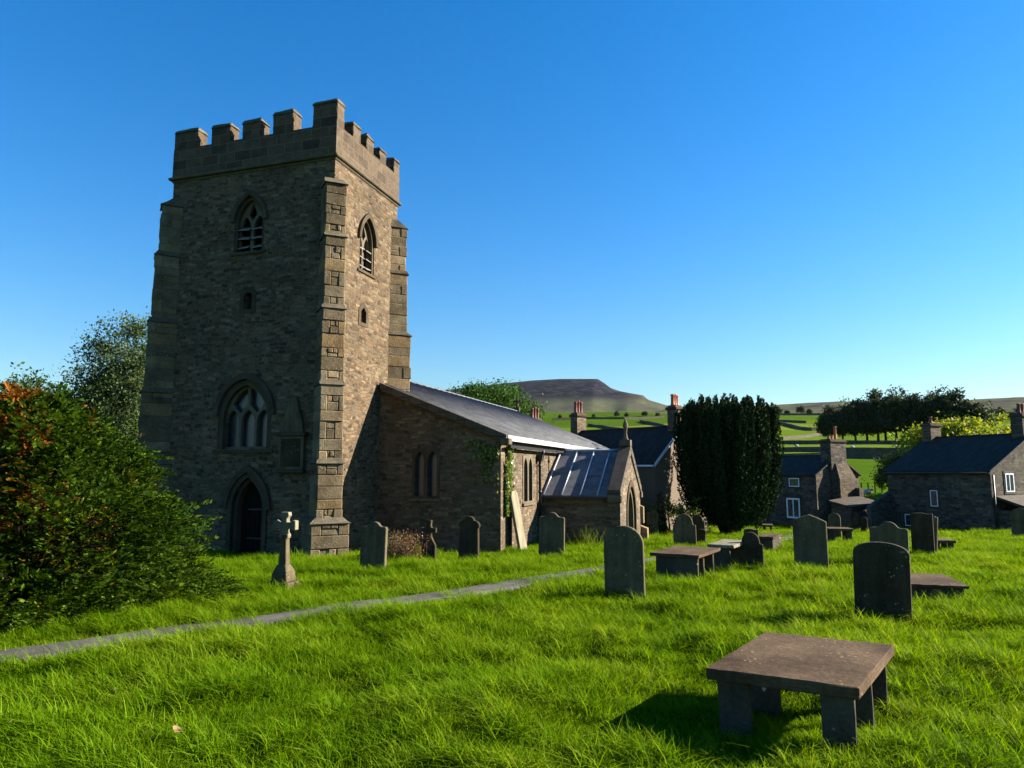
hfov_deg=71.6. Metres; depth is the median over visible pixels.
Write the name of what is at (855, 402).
woodland tree
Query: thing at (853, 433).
woodland tree
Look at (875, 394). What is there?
woodland tree
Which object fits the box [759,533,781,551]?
table tomb
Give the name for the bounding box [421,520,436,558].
gravestone
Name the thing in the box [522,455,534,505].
nave window
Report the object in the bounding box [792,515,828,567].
gravestone
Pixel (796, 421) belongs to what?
drystone wall
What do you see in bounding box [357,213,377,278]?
belfry window
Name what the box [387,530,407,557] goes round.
dry shrub
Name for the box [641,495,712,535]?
garden shrub
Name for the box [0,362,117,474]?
broadleaf tree
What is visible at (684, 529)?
gravestone
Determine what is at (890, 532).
gravestone
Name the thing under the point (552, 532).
gravestone
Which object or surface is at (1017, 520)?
gravestone
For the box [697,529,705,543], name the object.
gravestone
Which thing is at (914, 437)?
broadleaf tree
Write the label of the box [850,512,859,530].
gravestone
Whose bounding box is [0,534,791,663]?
path
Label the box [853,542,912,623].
gravestone
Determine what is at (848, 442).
drystone wall
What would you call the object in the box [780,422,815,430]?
drystone wall
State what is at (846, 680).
table tomb
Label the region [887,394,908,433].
woodland tree
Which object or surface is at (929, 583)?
table tomb
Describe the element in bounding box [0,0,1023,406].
sky
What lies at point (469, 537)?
gravestone
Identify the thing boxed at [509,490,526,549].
leaning slab
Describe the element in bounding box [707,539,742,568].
table tomb
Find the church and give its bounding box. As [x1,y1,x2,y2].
[137,98,648,556]
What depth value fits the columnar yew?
39.30 m
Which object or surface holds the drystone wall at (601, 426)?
on the ground at (596, 397)
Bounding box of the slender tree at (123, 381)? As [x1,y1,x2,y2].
[53,306,150,518]
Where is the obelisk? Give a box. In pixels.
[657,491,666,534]
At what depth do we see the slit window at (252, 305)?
23.11 m
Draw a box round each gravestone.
[360,522,387,569]
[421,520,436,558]
[458,516,480,560]
[539,512,564,555]
[604,526,645,600]
[640,498,647,526]
[646,510,657,534]
[673,514,696,545]
[692,514,705,541]
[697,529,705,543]
[739,532,763,567]
[744,529,758,536]
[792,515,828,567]
[828,513,841,537]
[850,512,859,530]
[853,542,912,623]
[860,517,867,531]
[869,522,908,551]
[910,513,934,554]
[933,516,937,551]
[1010,508,1023,536]
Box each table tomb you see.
[649,546,720,580]
[706,632,894,751]
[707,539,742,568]
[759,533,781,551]
[762,524,772,530]
[827,527,852,540]
[911,573,969,600]
[938,538,955,548]
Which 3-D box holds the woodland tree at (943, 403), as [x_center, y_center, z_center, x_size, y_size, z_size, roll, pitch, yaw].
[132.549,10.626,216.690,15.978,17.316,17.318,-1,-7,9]
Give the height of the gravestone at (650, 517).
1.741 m
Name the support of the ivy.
attached to the church
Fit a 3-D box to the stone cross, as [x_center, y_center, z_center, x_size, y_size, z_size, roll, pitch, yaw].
[-4.402,3.309,13.743,0.500,1.642,0.500,-2,-7,14]
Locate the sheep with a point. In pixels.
(867, 491)
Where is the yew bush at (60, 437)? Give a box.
[0,382,256,635]
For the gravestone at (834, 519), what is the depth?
33.01 m
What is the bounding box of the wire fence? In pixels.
[860,483,882,492]
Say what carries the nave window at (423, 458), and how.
in the church
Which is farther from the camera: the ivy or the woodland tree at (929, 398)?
the woodland tree at (929, 398)
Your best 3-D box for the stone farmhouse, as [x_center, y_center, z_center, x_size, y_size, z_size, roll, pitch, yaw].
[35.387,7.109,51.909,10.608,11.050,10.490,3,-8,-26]
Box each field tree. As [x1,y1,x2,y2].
[796,405,805,412]
[994,406,1005,414]
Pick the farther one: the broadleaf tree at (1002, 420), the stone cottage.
the broadleaf tree at (1002, 420)
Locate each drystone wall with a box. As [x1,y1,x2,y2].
[552,416,663,419]
[588,423,618,428]
[640,419,667,425]
[777,447,907,452]
[778,440,910,444]
[779,413,822,414]
[780,420,806,422]
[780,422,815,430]
[780,453,905,458]
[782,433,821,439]
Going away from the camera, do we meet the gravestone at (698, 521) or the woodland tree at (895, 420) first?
the gravestone at (698, 521)
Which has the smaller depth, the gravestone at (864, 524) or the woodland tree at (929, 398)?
the gravestone at (864, 524)
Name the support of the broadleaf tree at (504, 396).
on the ground at (596, 397)
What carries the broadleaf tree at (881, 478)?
on the ground at (596, 397)
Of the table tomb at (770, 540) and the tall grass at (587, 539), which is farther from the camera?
the tall grass at (587, 539)
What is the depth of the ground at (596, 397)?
9.56 m
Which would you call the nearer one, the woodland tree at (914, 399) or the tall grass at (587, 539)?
the tall grass at (587, 539)
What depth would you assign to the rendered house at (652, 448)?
43.37 m
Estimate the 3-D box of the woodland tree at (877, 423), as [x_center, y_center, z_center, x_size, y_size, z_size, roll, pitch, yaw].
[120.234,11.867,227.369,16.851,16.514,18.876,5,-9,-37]
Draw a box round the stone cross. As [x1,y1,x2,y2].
[265,512,300,588]
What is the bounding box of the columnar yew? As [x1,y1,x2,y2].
[672,393,784,533]
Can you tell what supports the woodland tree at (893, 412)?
on the ground at (596, 397)
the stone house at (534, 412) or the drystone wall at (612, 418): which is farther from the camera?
the drystone wall at (612, 418)
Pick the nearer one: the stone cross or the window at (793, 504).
the stone cross
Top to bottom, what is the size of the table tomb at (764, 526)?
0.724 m
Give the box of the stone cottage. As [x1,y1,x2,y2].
[747,426,873,526]
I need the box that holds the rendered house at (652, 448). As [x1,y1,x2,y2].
[569,394,706,530]
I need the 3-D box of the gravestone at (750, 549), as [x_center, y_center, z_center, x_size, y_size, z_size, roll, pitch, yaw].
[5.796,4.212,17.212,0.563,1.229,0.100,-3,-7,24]
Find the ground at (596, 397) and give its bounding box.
[0,379,1023,767]
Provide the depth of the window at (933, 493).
50.95 m
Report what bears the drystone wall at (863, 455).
on the ground at (596, 397)
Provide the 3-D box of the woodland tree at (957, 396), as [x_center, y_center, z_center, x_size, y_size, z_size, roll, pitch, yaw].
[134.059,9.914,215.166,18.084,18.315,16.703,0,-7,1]
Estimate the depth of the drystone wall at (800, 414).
512.10 m
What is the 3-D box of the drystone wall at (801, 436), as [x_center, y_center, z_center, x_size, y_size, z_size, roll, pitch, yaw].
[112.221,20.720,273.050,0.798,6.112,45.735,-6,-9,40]
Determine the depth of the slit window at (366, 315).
24.10 m
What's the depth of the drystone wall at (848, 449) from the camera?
163.85 m
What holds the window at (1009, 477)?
in the stone farmhouse
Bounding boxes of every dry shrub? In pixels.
[387,528,431,559]
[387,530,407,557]
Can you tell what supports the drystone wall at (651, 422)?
on the ground at (596, 397)
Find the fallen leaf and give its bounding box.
[173,725,182,731]
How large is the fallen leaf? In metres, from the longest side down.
0.090 x 0.068 x 0.021 m
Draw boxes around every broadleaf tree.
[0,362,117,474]
[446,376,553,422]
[864,451,904,489]
[887,411,1010,455]
[974,409,1010,433]
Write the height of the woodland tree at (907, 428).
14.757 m
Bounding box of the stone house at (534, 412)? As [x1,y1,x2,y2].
[530,407,543,421]
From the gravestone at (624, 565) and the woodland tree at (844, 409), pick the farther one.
the woodland tree at (844, 409)
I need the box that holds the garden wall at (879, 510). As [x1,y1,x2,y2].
[866,491,892,526]
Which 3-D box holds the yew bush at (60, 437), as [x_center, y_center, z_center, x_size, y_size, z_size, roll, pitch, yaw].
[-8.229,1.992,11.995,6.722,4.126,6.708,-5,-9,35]
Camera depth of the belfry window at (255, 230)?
23.59 m
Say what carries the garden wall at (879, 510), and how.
on the ground at (596, 397)
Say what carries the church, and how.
on the ground at (596, 397)
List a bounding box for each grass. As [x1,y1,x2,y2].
[0,515,1023,767]
[566,524,605,543]
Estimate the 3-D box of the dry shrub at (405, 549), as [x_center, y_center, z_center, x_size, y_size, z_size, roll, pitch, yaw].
[-2.753,4.230,18.679,1.388,0.875,1.202,0,-7,0]
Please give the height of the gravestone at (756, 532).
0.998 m
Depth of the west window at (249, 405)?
22.84 m
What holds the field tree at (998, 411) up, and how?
on the ground at (596, 397)
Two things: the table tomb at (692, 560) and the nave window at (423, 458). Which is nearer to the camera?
the table tomb at (692, 560)
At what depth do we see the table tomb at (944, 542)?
24.46 m
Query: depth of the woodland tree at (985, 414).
208.41 m
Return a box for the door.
[240,484,261,552]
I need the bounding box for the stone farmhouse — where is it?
[883,403,1023,529]
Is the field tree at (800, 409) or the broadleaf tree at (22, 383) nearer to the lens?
the broadleaf tree at (22, 383)
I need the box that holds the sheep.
[863,489,872,496]
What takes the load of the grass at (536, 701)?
on the ground at (596, 397)
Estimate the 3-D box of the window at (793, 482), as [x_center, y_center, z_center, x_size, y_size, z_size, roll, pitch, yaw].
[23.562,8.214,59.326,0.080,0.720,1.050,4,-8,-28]
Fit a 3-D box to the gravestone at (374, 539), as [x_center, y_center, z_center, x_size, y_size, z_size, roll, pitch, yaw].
[-3.185,3.905,16.346,0.628,1.454,0.110,-1,-8,15]
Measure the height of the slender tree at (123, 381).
13.968 m
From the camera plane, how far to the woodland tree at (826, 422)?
229.92 m
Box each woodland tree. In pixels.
[809,404,848,435]
[822,412,861,438]
[830,396,884,439]
[846,398,884,439]
[857,399,910,440]
[861,388,894,439]
[866,385,913,439]
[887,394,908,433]
[894,392,935,433]
[899,401,932,434]
[904,384,956,422]
[921,392,965,422]
[926,387,989,421]
[952,403,989,426]
[953,399,997,427]
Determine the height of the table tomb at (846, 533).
0.777 m
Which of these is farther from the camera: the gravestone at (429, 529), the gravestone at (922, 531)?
the gravestone at (922, 531)
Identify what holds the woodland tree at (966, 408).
on the ground at (596, 397)
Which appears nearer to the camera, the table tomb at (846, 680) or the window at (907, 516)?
the table tomb at (846, 680)
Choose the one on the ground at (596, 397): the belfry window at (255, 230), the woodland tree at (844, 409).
the woodland tree at (844, 409)
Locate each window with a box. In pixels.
[212,372,275,452]
[230,190,267,255]
[239,287,255,313]
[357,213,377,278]
[358,302,368,327]
[409,448,441,501]
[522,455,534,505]
[786,498,799,517]
[789,478,798,486]
[905,514,909,525]
[930,490,937,506]
[1005,473,1014,491]
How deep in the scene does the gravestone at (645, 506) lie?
38.89 m
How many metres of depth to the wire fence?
80.52 m
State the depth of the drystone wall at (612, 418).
485.48 m
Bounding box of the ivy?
[448,432,517,516]

